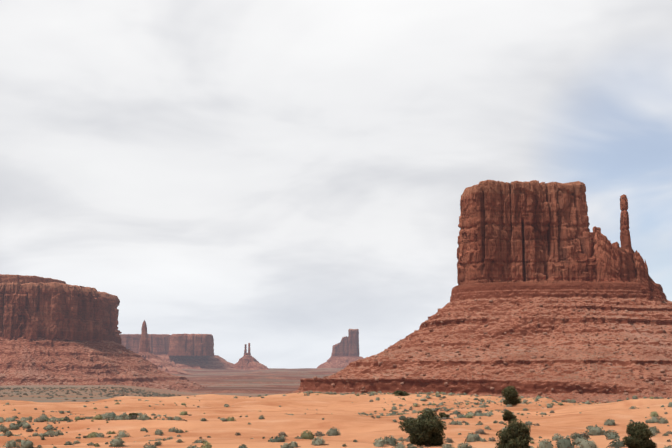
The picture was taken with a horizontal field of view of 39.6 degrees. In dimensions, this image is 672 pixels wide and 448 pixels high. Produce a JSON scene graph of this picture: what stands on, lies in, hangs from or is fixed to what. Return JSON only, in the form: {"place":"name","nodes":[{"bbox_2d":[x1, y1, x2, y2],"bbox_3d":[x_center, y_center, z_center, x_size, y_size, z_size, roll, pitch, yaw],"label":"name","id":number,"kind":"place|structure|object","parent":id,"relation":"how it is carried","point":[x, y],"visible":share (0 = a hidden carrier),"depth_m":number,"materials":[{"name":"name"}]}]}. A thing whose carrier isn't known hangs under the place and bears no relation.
{"place":"outdoors","nodes":[
{"label":"outdoors","id":0,"kind":"place"},
{"bbox_2d":[172,368,343,393],"bbox_3d":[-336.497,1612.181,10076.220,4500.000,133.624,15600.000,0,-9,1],"label":"desert plain","id":1,"kind":"structure","parent":0,"point":[270,381],"depth_m":3573.05,"materials":[{"name":"brown sand"}]},
{"bbox_2d":[137,352,191,374],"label":"talus slope","id":2,"kind":"structure","parent":1,"relation":"on","point":[164,365],"depth_m":4373.90,"materials":[{"name":"brown stone"}]},
{"bbox_2d":[140,320,147,351],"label":"rock spire","id":3,"kind":"structure","parent":2,"relation":"on","point":[143,341],"depth_m":4434.95,"materials":[{"name":"brown stone"}]},
{"bbox_2d":[147,338,149,352],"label":"spire shoulder rock","id":4,"kind":"object","parent":2,"relation":"on","point":[148,345],"visible":0.46,"depth_m":4434.18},
{"bbox_2d":[157,355,235,369],"bbox_3d":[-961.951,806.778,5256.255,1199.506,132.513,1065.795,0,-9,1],"label":"talus slope","id":5,"kind":"structure","parent":1,"relation":"on","point":[201,362],"depth_m":5011.61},
{"bbox_2d":[119,334,170,354],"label":"distant mesa","id":6,"kind":"structure","parent":5,"relation":"on","point":[159,344],"depth_m":5285.95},
{"bbox_2d":[168,334,213,355],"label":"distant mesa","id":7,"kind":"structure","parent":5,"relation":"on","point":[191,344],"depth_m":4962.95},
{"bbox_2d":[233,356,269,369],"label":"talus slope","id":8,"kind":"structure","parent":1,"relation":"on","point":[247,363],"depth_m":5159.94,"materials":[{"name":"brown stone"}]},
{"bbox_2d":[317,356,363,367],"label":"talus slope","id":9,"kind":"structure","parent":1,"relation":"on","point":[338,362],"depth_m":5566.54,"materials":[{"name":"brown stone"}]},
{"bbox_2d":[330,336,347,357],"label":"distant butte","id":10,"kind":"object","parent":9,"relation":"on","point":[340,348],"visible":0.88,"depth_m":5628.16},
{"bbox_2d":[348,329,358,355],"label":"rock tower","id":11,"kind":"structure","parent":9,"relation":"on","point":[353,343],"depth_m":5631.38,"materials":[{"name":"stone"}]},
{"bbox_2d":[0,385,671,447],"bbox_3d":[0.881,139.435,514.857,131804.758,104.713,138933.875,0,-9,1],"label":"terrain","id":12,"kind":"structure","parent":0,"point":[365,431],"depth_m":125.58,"materials":[{"name":"orange sand"}]},
{"bbox_2d":[0,386,180,401],"bbox_3d":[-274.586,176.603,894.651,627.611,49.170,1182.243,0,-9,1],"label":"sage shrubs","id":13,"kind":"object","parent":12,"relation":"on","point":[122,390],"visible":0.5,"depth_m":832.21,"materials":[{"name":"green plant"}]},
{"bbox_2d":[0,337,205,391],"bbox_3d":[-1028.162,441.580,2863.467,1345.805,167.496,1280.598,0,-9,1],"label":"talus slope","id":14,"kind":"structure","parent":12,"relation":"on","point":[81,364],"depth_m":2577.65,"materials":[{"name":"brown stone"}]},
{"bbox_2d":[0,282,121,343],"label":"mesa cliff","id":15,"kind":"structure","parent":14,"relation":"on","point":[49,311],"depth_m":2643.08,"materials":[{"name":"brown stone"}]},
{"bbox_2d":[0,274,65,283],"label":"mesa top","id":16,"kind":"object","parent":15,"relation":"on","point":[8,278],"visible":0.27,"depth_m":2748.53,"materials":[{"name":"brown stone"}]},
{"bbox_2d":[1,342,206,390],"bbox_3d":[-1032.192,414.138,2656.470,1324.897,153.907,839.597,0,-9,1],"label":"boulders","id":17,"kind":"object","parent":14,"relation":"on","point":[133,374],"visible":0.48,"depth_m":2600.95,"materials":[{"name":"brown stone"}]},
{"bbox_2d":[0,391,671,447],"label":"desert shrubs","id":18,"kind":"object","parent":12,"relation":"on","point":[580,440],"visible":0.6,"depth_m":109.04,"materials":[{"name":"green plant"}]},
{"bbox_2d":[392,390,408,395],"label":"bush","id":19,"kind":"object","parent":12,"relation":"on","point":[401,393],"visible":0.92,"depth_m":231.63,"materials":[{"name":"green plant"}]},
{"bbox_2d":[398,408,446,445],"bbox_3d":[5.982,13.963,63.929,3.377,2.738,2.963,0,-9,1],"label":"bush","id":20,"kind":"object","parent":12,"relation":"on","point":[426,428],"visible":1,"depth_m":63.22,"materials":[{"name":"green plant"}]},
{"bbox_2d":[439,412,448,417],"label":"bush","id":21,"kind":"object","parent":12,"relation":"on","point":[442,414],"visible":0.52,"depth_m":141.28,"materials":[{"name":"green plant"}]},
{"bbox_2d":[285,299,671,402],"bbox_3d":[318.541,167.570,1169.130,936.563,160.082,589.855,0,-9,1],"label":"boulders","id":22,"kind":"object","parent":12,"relation":"on","point":[531,370],"visible":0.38,"depth_m":1126.80,"materials":[{"name":"brown stone"}]},
{"bbox_2d":[288,281,671,402],"bbox_3d":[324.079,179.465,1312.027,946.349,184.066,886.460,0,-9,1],"label":"talus slope","id":23,"kind":"structure","parent":12,"relation":"on","point":[581,296],"depth_m":1160.95,"materials":[{"name":"brown stone"}]},
{"bbox_2d":[457,180,596,284],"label":"butte","id":24,"kind":"object","parent":23,"relation":"on","point":[526,231],"visible":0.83,"depth_m":1303.61,"materials":[{"name":"brown stone"}]},
{"bbox_2d":[593,226,600,243],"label":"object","id":25,"kind":"object","parent":23,"relation":"on","point":[595,228],"visible":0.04,"depth_m":1301.01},
{"bbox_2d":[593,230,629,281],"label":"rock cliff","id":26,"kind":"structure","parent":23,"relation":"on","point":[612,259],"depth_m":1271.36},
{"bbox_2d":[620,194,635,281],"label":"rock spire","id":27,"kind":"structure","parent":23,"relation":"on","point":[625,238],"depth_m":1287.87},
{"bbox_2d":[632,249,663,300],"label":"rock cliff","id":28,"kind":"structure","parent":23,"relation":"on","point":[650,287],"depth_m":1265.15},
{"bbox_2d":[503,410,516,420],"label":"bush","id":29,"kind":"object","parent":12,"relation":"on","point":[508,416],"visible":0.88,"depth_m":124.15,"materials":[{"name":"green plant"}]},
{"bbox_2d":[501,386,521,405],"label":"bush","id":30,"kind":"object","parent":12,"relation":"on","point":[510,394],"visible":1,"depth_m":184.29,"materials":[{"name":"green plant"}]},
{"bbox_2d":[495,419,531,447],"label":"bush","id":31,"kind":"object","parent":12,"relation":"on","point":[515,434],"visible":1,"depth_m":59.12,"materials":[{"name":"green plant"}]},
{"bbox_2d":[622,421,656,447],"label":"bush","id":32,"kind":"object","parent":12,"relation":"on","point":[640,434],"visible":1,"depth_m":59.70,"materials":[{"name":"green plant"}]},
{"bbox_2d":[0,0,671,368],"label":"sky","id":33,"kind":"structure","parent":0,"point":[282,178],"materials":[{"name":"white"}]}
]}

